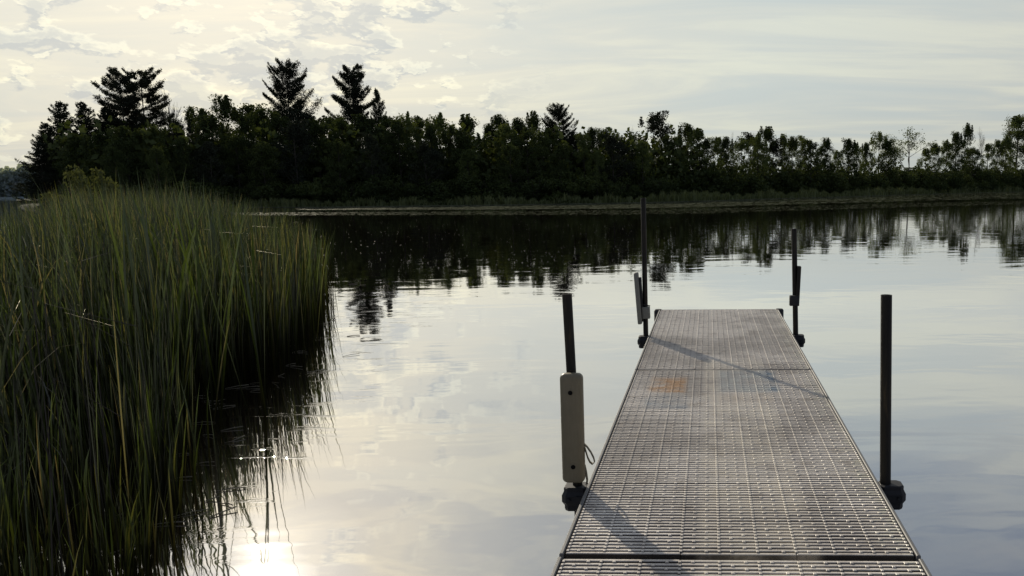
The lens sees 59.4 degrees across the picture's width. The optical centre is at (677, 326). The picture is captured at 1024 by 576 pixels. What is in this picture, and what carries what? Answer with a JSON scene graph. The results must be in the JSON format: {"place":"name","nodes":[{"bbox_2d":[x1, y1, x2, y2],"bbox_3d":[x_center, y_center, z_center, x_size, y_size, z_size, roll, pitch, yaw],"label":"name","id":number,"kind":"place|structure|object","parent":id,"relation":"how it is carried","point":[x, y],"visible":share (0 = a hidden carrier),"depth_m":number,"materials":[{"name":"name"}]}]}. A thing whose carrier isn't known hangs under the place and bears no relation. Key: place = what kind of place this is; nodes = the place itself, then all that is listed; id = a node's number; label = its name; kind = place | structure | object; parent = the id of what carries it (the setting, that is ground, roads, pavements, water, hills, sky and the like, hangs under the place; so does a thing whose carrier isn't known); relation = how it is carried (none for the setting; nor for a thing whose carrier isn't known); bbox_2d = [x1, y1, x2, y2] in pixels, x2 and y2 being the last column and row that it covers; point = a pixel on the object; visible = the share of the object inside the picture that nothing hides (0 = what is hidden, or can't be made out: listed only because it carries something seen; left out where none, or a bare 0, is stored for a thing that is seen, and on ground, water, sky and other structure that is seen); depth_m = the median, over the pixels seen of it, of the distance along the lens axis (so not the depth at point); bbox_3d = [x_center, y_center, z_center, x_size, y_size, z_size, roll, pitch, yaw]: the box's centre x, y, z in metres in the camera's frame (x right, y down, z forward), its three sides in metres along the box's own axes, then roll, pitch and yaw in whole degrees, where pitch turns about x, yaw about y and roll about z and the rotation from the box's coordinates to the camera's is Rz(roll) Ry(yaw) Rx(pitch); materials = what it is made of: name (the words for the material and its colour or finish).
{"place":"outdoors","nodes":[
{"label":"outdoors","id":0,"kind":"place"},
{"bbox_2d":[0,196,26,198],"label":"distant shore ground","id":1,"kind":"structure","parent":0,"point":[9,197],"depth_m":481.67,"materials":[{"name":"brown soil"}]},
{"bbox_2d":[0,163,35,196],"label":"hazy woods","id":2,"kind":"object","parent":1,"relation":"on","point":[8,174],"visible":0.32,"depth_m":491.42,"materials":[{"name":"plant"}]},
{"bbox_2d":[17,199,44,208],"bbox_3d":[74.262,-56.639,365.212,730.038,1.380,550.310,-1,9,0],"label":"shore ground","id":3,"kind":"structure","parent":0,"point":[21,202],"depth_m":131.74,"materials":[{"name":"soil"}]},
{"bbox_2d":[12,142,62,204],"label":"conifer tree","id":4,"kind":"object","parent":3,"relation":"on","point":[43,161],"visible":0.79,"depth_m":105.20,"materials":[{"name":"green plant"}]},
{"bbox_2d":[10,121,71,197],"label":"conifer tree","id":5,"kind":"object","parent":3,"relation":"on","point":[48,132],"visible":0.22,"depth_m":109.81,"materials":[{"name":"green plant"}]},
{"bbox_2d":[22,101,96,187],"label":"conifer tree","id":6,"kind":"object","parent":3,"relation":"on","point":[60,115],"visible":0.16,"depth_m":114.44,"materials":[{"name":"green plant"}]},
{"bbox_2d":[52,133,95,188],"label":"leafy tree","id":7,"kind":"object","parent":3,"relation":"on","point":[73,141],"visible":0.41,"depth_m":104.10,"materials":[{"name":"green plant"}]},
{"bbox_2d":[70,102,105,149],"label":"conifer tree","id":8,"kind":"object","parent":3,"relation":"on","point":[83,110],"visible":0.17,"depth_m":115.58,"materials":[{"name":"green plant"}]},
{"bbox_2d":[72,131,130,178],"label":"leafy tree","id":9,"kind":"object","parent":3,"relation":"on","point":[88,142],"visible":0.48,"depth_m":102.51,"materials":[{"name":"green plant"}]},
{"bbox_2d":[97,146,132,196],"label":"leafy tree","id":10,"kind":"object","parent":3,"relation":"on","point":[113,155],"visible":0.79,"depth_m":97.76,"materials":[{"name":"green plant"}]},
{"bbox_2d":[90,66,158,139],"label":"pine tree","id":11,"kind":"object","parent":3,"relation":"on","point":[125,104],"visible":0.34,"depth_m":118.65,"materials":[{"name":"green plant"}]},
{"bbox_2d":[103,124,147,188],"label":"leafy tree","id":12,"kind":"object","parent":3,"relation":"on","point":[121,134],"visible":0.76,"depth_m":101.36,"materials":[{"name":"green plant"}]},
{"bbox_2d":[104,67,174,130],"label":"pine tree","id":13,"kind":"object","parent":3,"relation":"on","point":[149,96],"visible":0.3,"depth_m":122.84,"materials":[{"name":"green plant"}]},
{"bbox_2d":[132,123,179,184],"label":"leafy tree","id":14,"kind":"object","parent":3,"relation":"on","point":[160,134],"visible":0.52,"depth_m":103.51,"materials":[{"name":"green plant"}]},
{"bbox_2d":[144,145,174,199],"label":"leafy tree","id":15,"kind":"object","parent":3,"relation":"on","point":[157,153],"visible":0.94,"depth_m":98.30,"materials":[{"name":"green plant"}]},
{"bbox_2d":[125,178,202,204],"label":"shrub","id":16,"kind":"object","parent":3,"relation":"on","point":[175,185],"visible":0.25,"depth_m":98.81,"materials":[{"name":"green plant"}]},
{"bbox_2d":[161,118,201,171],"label":"leafy tree","id":17,"kind":"object","parent":3,"relation":"on","point":[177,123],"visible":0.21,"depth_m":110.04,"materials":[{"name":"green plant"}]},
{"bbox_2d":[183,106,220,144],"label":"leafy tree","id":18,"kind":"object","parent":3,"relation":"on","point":[201,112],"visible":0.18,"depth_m":117.33,"materials":[{"name":"green plant"}]},
{"bbox_2d":[190,114,240,186],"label":"leafy tree","id":19,"kind":"object","parent":3,"relation":"on","point":[214,124],"visible":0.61,"depth_m":111.12,"materials":[{"name":"green plant"}]},
{"bbox_2d":[209,94,245,148],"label":"leafy tree","id":20,"kind":"object","parent":3,"relation":"on","point":[223,104],"visible":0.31,"depth_m":126.08,"materials":[{"name":"green plant"}]},
{"bbox_2d":[202,183,256,206],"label":"shrub","id":21,"kind":"object","parent":3,"relation":"on","point":[218,188],"visible":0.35,"depth_m":107.00,"materials":[{"name":"green plant"}]},
{"bbox_2d":[229,114,262,187],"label":"leafy tree","id":22,"kind":"object","parent":3,"relation":"on","point":[244,126],"visible":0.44,"depth_m":113.56,"materials":[{"name":"green plant"}]},
{"bbox_2d":[222,103,270,152],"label":"leafy tree","id":23,"kind":"object","parent":3,"relation":"on","point":[234,116],"visible":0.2,"depth_m":125.19,"materials":[{"name":"green plant"}]},
{"bbox_2d":[230,187,267,206],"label":"shrub","id":24,"kind":"object","parent":3,"relation":"on","point":[254,195],"visible":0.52,"depth_m":107.33,"materials":[{"name":"green plant"}]},
{"bbox_2d":[244,106,274,147],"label":"leafy tree","id":25,"kind":"object","parent":3,"relation":"on","point":[261,115],"visible":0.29,"depth_m":122.44,"materials":[{"name":"green plant"}]},
{"bbox_2d":[257,111,296,179],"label":"leafy tree","id":26,"kind":"object","parent":3,"relation":"on","point":[276,120],"visible":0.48,"depth_m":119.00,"materials":[{"name":"green plant"}]},
{"bbox_2d":[262,57,323,143],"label":"pine tree","id":27,"kind":"object","parent":3,"relation":"on","point":[281,71],"visible":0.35,"depth_m":133.74,"materials":[{"name":"green plant"}]},
{"bbox_2d":[270,119,316,199],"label":"leafy tree","id":28,"kind":"object","parent":3,"relation":"on","point":[294,133],"visible":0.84,"depth_m":111.13,"materials":[{"name":"green plant"}]},
{"bbox_2d":[283,181,321,200],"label":"shrub","id":29,"kind":"object","parent":3,"relation":"on","point":[292,195],"visible":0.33,"depth_m":109.30,"materials":[{"name":"green plant"}]},
{"bbox_2d":[282,108,326,146],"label":"leafy tree","id":30,"kind":"object","parent":3,"relation":"on","point":[304,115],"visible":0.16,"depth_m":122.94,"materials":[{"name":"green plant"}]},
{"bbox_2d":[292,118,344,182],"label":"leafy tree","id":31,"kind":"object","parent":3,"relation":"on","point":[315,129],"visible":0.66,"depth_m":114.51,"materials":[{"name":"green plant"}]},
{"bbox_2d":[294,177,353,202],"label":"shrub","id":32,"kind":"object","parent":3,"relation":"on","point":[315,186],"visible":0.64,"depth_m":108.74,"materials":[{"name":"green plant"}]},
{"bbox_2d":[312,184,357,202],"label":"shrub","id":33,"kind":"object","parent":3,"relation":"on","point":[333,193],"visible":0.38,"depth_m":108.88,"materials":[{"name":"green plant"}]},
{"bbox_2d":[321,139,357,202],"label":"leafy tree","id":34,"kind":"object","parent":3,"relation":"on","point":[340,164],"visible":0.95,"depth_m":109.88,"materials":[{"name":"green plant"}]},
{"bbox_2d":[322,115,364,182],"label":"leafy tree","id":35,"kind":"object","parent":3,"relation":"on","point":[340,123],"visible":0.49,"depth_m":118.52,"materials":[{"name":"green plant"}]},
{"bbox_2d":[324,63,390,141],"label":"pine tree","id":36,"kind":"object","parent":3,"relation":"on","point":[354,92],"visible":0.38,"depth_m":135.42,"materials":[{"name":"green plant"}]},
{"bbox_2d":[348,113,378,180],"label":"leafy tree","id":37,"kind":"object","parent":3,"relation":"on","point":[360,118],"visible":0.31,"depth_m":120.47,"materials":[{"name":"green plant"}]},
{"bbox_2d":[42,115,689,200],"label":"undergrowth","id":38,"kind":"object","parent":3,"relation":"on","point":[658,170],"visible":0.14,"depth_m":116.34,"materials":[{"name":"green plant"}]},
{"bbox_2d":[368,87,390,149],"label":"conifer tree","id":39,"kind":"object","parent":3,"relation":"on","point":[378,110],"visible":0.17,"depth_m":133.47,"materials":[{"name":"green plant"}]},
{"bbox_2d":[356,115,410,185],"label":"leafy tree","id":40,"kind":"object","parent":3,"relation":"on","point":[386,121],"visible":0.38,"depth_m":118.92,"materials":[{"name":"green plant"}]},
{"bbox_2d":[379,119,418,185],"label":"leafy tree","id":41,"kind":"object","parent":3,"relation":"on","point":[397,128],"visible":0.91,"depth_m":114.31,"materials":[{"name":"green plant"}]},
{"bbox_2d":[396,111,422,175],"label":"leafy tree","id":42,"kind":"object","parent":3,"relation":"on","point":[408,123],"visible":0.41,"depth_m":119.58,"materials":[{"name":"green plant"}]},
{"bbox_2d":[399,141,450,200],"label":"leafy tree","id":43,"kind":"object","parent":3,"relation":"on","point":[425,150],"visible":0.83,"depth_m":110.26,"materials":[{"name":"green plant"}]},
{"bbox_2d":[417,123,446,181],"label":"leafy tree","id":44,"kind":"object","parent":3,"relation":"on","point":[429,132],"visible":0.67,"depth_m":114.55,"materials":[{"name":"green plant"}]},
{"bbox_2d":[423,112,460,165],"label":"leafy tree","id":45,"kind":"object","parent":3,"relation":"on","point":[441,121],"visible":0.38,"depth_m":121.78,"materials":[{"name":"green plant"}]},
{"bbox_2d":[437,125,462,181],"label":"leafy tree","id":46,"kind":"object","parent":3,"relation":"on","point":[443,137],"visible":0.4,"depth_m":116.79,"materials":[{"name":"green plant"}]},
{"bbox_2d":[443,128,482,191],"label":"leafy tree","id":47,"kind":"object","parent":3,"relation":"on","point":[462,136],"visible":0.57,"depth_m":115.06,"materials":[{"name":"green plant"}]},
{"bbox_2d":[454,149,479,185],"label":"leafy tree","id":48,"kind":"object","parent":3,"relation":"on","point":[468,156],"visible":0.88,"depth_m":111.96,"materials":[{"name":"green plant"}]},
{"bbox_2d":[458,113,478,148],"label":"leafy tree","id":49,"kind":"object","parent":3,"relation":"on","point":[467,121],"visible":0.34,"depth_m":122.42,"materials":[{"name":"green plant"}]},
{"bbox_2d":[471,133,490,179],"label":"leafy tree","id":50,"kind":"object","parent":3,"relation":"on","point":[482,142],"visible":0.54,"depth_m":119.20,"materials":[{"name":"green plant"}]},
{"bbox_2d":[487,114,507,180],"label":"leafy tree","id":51,"kind":"object","parent":3,"relation":"on","point":[497,120],"visible":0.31,"depth_m":124.47,"materials":[{"name":"green plant"}]},
{"bbox_2d":[489,123,524,180],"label":"leafy tree","id":52,"kind":"object","parent":3,"relation":"on","point":[506,129],"visible":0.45,"depth_m":119.15,"materials":[{"name":"green plant"}]},
{"bbox_2d":[503,126,549,188],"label":"leafy tree","id":53,"kind":"object","parent":3,"relation":"on","point":[525,135],"visible":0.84,"depth_m":116.49,"materials":[{"name":"green plant"}]},
{"bbox_2d":[524,110,542,166],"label":"leafy tree","id":54,"kind":"object","parent":3,"relation":"on","point":[534,120],"visible":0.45,"depth_m":126.11,"materials":[{"name":"green plant"}]},
{"bbox_2d":[534,130,553,179],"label":"leafy tree","id":55,"kind":"object","parent":3,"relation":"on","point":[543,140],"visible":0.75,"depth_m":119.53,"materials":[{"name":"green plant"}]},
{"bbox_2d":[541,102,578,169],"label":"pine tree","id":56,"kind":"object","parent":3,"relation":"on","point":[555,111],"visible":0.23,"depth_m":129.22,"materials":[{"name":"green plant"}]},
{"bbox_2d":[560,132,591,179],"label":"leafy tree","id":57,"kind":"object","parent":3,"relation":"on","point":[571,140],"visible":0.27,"depth_m":124.88,"materials":[{"name":"green plant"}]},
{"bbox_2d":[573,132,592,197],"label":"leafy tree","id":58,"kind":"object","parent":3,"relation":"on","point":[581,138],"visible":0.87,"depth_m":120.16,"materials":[{"name":"green plant"}]},
{"bbox_2d":[588,150,607,195],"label":"leafy tree","id":59,"kind":"object","parent":3,"relation":"on","point":[595,157],"visible":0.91,"depth_m":116.48,"materials":[{"name":"green plant"}]},
{"bbox_2d":[592,134,636,191],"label":"leafy tree","id":60,"kind":"object","parent":3,"relation":"on","point":[610,143],"visible":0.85,"depth_m":119.55,"materials":[{"name":"green plant"}]},
{"bbox_2d":[633,140,652,184],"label":"leafy tree","id":61,"kind":"object","parent":3,"relation":"on","point":[641,145],"visible":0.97,"depth_m":123.73,"materials":[{"name":"green plant"}]},
{"bbox_2d":[633,110,675,171],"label":"round topped tree","id":62,"kind":"object","parent":3,"relation":"on","point":[657,122],"visible":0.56,"depth_m":136.75,"materials":[{"name":"green plant"}]},
{"bbox_2d":[653,134,677,180],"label":"leafy tree","id":63,"kind":"object","parent":3,"relation":"on","point":[666,143],"visible":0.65,"depth_m":131.49,"materials":[{"name":"green plant"}]},
{"bbox_2d":[676,122,699,169],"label":"leafy tree","id":64,"kind":"object","parent":3,"relation":"on","point":[686,130],"visible":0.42,"depth_m":138.03,"materials":[{"name":"green plant"}]},
{"bbox_2d":[683,127,710,175],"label":"leafy tree","id":65,"kind":"object","parent":3,"relation":"on","point":[698,134],"visible":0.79,"depth_m":136.03,"materials":[{"name":"green plant"}]},
{"bbox_2d":[692,138,727,188],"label":"leafy tree","id":66,"kind":"object","parent":3,"relation":"on","point":[708,147],"visible":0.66,"depth_m":136.05,"materials":[{"name":"green plant"}]},
{"bbox_2d":[718,136,735,185],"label":"leafy tree","id":67,"kind":"object","parent":3,"relation":"on","point":[725,141],"visible":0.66,"depth_m":141.68,"materials":[{"name":"green plant"}]},
{"bbox_2d":[728,137,756,174],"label":"leafy tree","id":68,"kind":"object","parent":3,"relation":"on","point":[740,146],"visible":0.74,"depth_m":147.95,"materials":[{"name":"green plant"}]},
{"bbox_2d":[735,171,767,194],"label":"shrub","id":69,"kind":"object","parent":3,"relation":"on","point":[756,185],"visible":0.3,"depth_m":146.11,"materials":[{"name":"green plant"}]},
{"bbox_2d":[749,131,768,184],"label":"leafy tree","id":70,"kind":"object","parent":3,"relation":"on","point":[757,139],"visible":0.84,"depth_m":149.12,"materials":[{"name":"green plant"}]},
{"bbox_2d":[759,126,778,173],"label":"leafy tree","id":71,"kind":"object","parent":3,"relation":"on","point":[767,133],"visible":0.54,"depth_m":158.94,"materials":[{"name":"green plant"}]},
{"bbox_2d":[760,137,785,176],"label":"leafy tree","id":72,"kind":"object","parent":3,"relation":"on","point":[777,153],"visible":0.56,"depth_m":159.52,"materials":[{"name":"green plant"}]},
{"bbox_2d":[781,136,802,184],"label":"leafy tree","id":73,"kind":"object","parent":3,"relation":"on","point":[792,142],"visible":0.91,"depth_m":159.15,"materials":[{"name":"green plant"}]},
{"bbox_2d":[798,139,823,188],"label":"leafy tree","id":74,"kind":"object","parent":3,"relation":"on","point":[810,146],"visible":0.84,"depth_m":164.76,"materials":[{"name":"green plant"}]},
{"bbox_2d":[818,137,836,185],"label":"leafy tree","id":75,"kind":"object","parent":3,"relation":"on","point":[826,146],"visible":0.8,"depth_m":173.10,"materials":[{"name":"green plant"}]},
{"bbox_2d":[812,168,850,193],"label":"shrub","id":76,"kind":"object","parent":3,"relation":"on","point":[836,182],"visible":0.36,"depth_m":171.54,"materials":[{"name":"green plant"}]},
{"bbox_2d":[676,148,1023,194],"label":"brush","id":77,"kind":"object","parent":3,"relation":"on","point":[687,180],"visible":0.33,"depth_m":153.36,"materials":[{"name":"green plant"}]},
{"bbox_2d":[839,137,860,178],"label":"leafy tree","id":78,"kind":"object","parent":3,"relation":"on","point":[848,144],"visible":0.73,"depth_m":181.53,"materials":[{"name":"green plant"}]},
{"bbox_2d":[858,142,875,174],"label":"leafy tree","id":79,"kind":"object","parent":3,"relation":"on","point":[866,150],"visible":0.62,"depth_m":191.40,"materials":[{"name":"green plant"}]},
{"bbox_2d":[870,131,889,176],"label":"leafy tree","id":80,"kind":"object","parent":3,"relation":"on","point":[879,138],"visible":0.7,"depth_m":196.63,"materials":[{"name":"green plant"}]},
{"bbox_2d":[875,139,898,178],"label":"leafy tree","id":81,"kind":"object","parent":3,"relation":"on","point":[888,148],"visible":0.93,"depth_m":195.22,"materials":[{"name":"green plant"}]},
{"bbox_2d":[889,127,937,171],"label":"sparse tree","id":82,"kind":"object","parent":3,"relation":"on","point":[908,141],"visible":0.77,"depth_m":214.00,"materials":[{"name":"green plant"}]},
{"bbox_2d":[914,148,936,174],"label":"leafy tree","id":83,"kind":"object","parent":3,"relation":"on","point":[927,155],"visible":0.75,"depth_m":219.16,"materials":[{"name":"green plant"}]},
{"bbox_2d":[927,143,944,182],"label":"leafy tree","id":84,"kind":"object","parent":3,"relation":"on","point":[938,151],"visible":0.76,"depth_m":220.16,"materials":[{"name":"green plant"}]},
{"bbox_2d":[935,139,956,173],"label":"leafy tree","id":85,"kind":"object","parent":3,"relation":"on","point":[946,146],"visible":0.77,"depth_m":231.80,"materials":[{"name":"green plant"}]},
{"bbox_2d":[943,131,968,177],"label":"leafy tree","id":86,"kind":"object","parent":3,"relation":"on","point":[956,139],"visible":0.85,"depth_m":232.65,"materials":[{"name":"green plant"}]},
{"bbox_2d":[960,122,975,175],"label":"leafy tree","id":87,"kind":"object","parent":3,"relation":"on","point":[967,132],"visible":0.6,"depth_m":244.21,"materials":[{"name":"green plant"}]},
{"bbox_2d":[952,164,991,190],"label":"shrub","id":88,"kind":"object","parent":3,"relation":"on","point":[978,177],"visible":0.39,"depth_m":238.83,"materials":[{"name":"green plant"}]},
{"bbox_2d":[960,147,984,180],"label":"leafy tree","id":89,"kind":"object","parent":3,"relation":"on","point":[973,151],"visible":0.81,"depth_m":240.25,"materials":[{"name":"green plant"}]},
{"bbox_2d":[980,143,998,171],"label":"leafy tree","id":90,"kind":"object","parent":3,"relation":"on","point":[989,148],"visible":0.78,"depth_m":250.87,"materials":[{"name":"green plant"}]},
{"bbox_2d":[988,139,1007,177],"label":"leafy tree","id":91,"kind":"object","parent":3,"relation":"on","point":[1000,148],"visible":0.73,"depth_m":255.05,"materials":[{"name":"green plant"}]},
{"bbox_2d":[996,135,1017,174],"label":"leafy tree","id":92,"kind":"object","parent":3,"relation":"on","point":[1007,140],"visible":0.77,"depth_m":256.65,"materials":[{"name":"green plant"}]},
{"bbox_2d":[999,114,1023,172],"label":"leafy tree","id":93,"kind":"object","parent":3,"relation":"on","point":[1019,119],"visible":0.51,"depth_m":269.60,"materials":[{"name":"green plant"}]},
{"bbox_2d":[0,191,1023,575],"bbox_3d":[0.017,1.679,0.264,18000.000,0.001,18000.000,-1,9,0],"label":"lake water","id":94,"kind":"structure","parent":0,"point":[420,435],"depth_m":8.11,"materials":[{"name":"grey liquid"}]},
{"bbox_2d":[40,164,122,214],"bbox_3d":[-33.349,-7.279,48.991,3.962,3.620,3.046,-3,9,-17],"label":"willow bush","id":95,"kind":"object","parent":94,"relation":"in","point":[107,181],"visible":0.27,"depth_m":48.81,"materials":[{"name":"green plant"}]},
{"bbox_2d":[0,167,338,575],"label":"reeds","id":96,"kind":"object","parent":94,"relation":"on","point":[202,300],"visible":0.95,"depth_m":6.36,"materials":[{"name":"green plant"}]},
{"bbox_2d":[110,279,359,553],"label":"floating stems","id":97,"kind":"object","parent":94,"relation":"on","point":[231,441],"visible":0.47,"depth_m":5.91,"materials":[{"name":"green plant"}]},
{"bbox_2d":[168,184,1023,207],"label":"marsh grass","id":98,"kind":"structure","parent":94,"relation":"in","point":[661,197],"depth_m":115.02,"materials":[{"name":"green plant"}]},
{"bbox_2d":[246,192,1023,214],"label":"floating leaves","id":99,"kind":"object","parent":94,"relation":"on","point":[631,205],"visible":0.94,"depth_m":94.71,"materials":[{"name":"green plant"}]},
{"bbox_2d":[551,198,931,575],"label":"dock","id":100,"kind":"object","parent":94,"relation":"in","point":[730,447],"visible":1,"depth_m":3.70,"materials":[{"name":"plastic"}]},
{"bbox_2d":[0,0,1023,172],"label":"sky","id":101,"kind":"structure","parent":0,"point":[814,70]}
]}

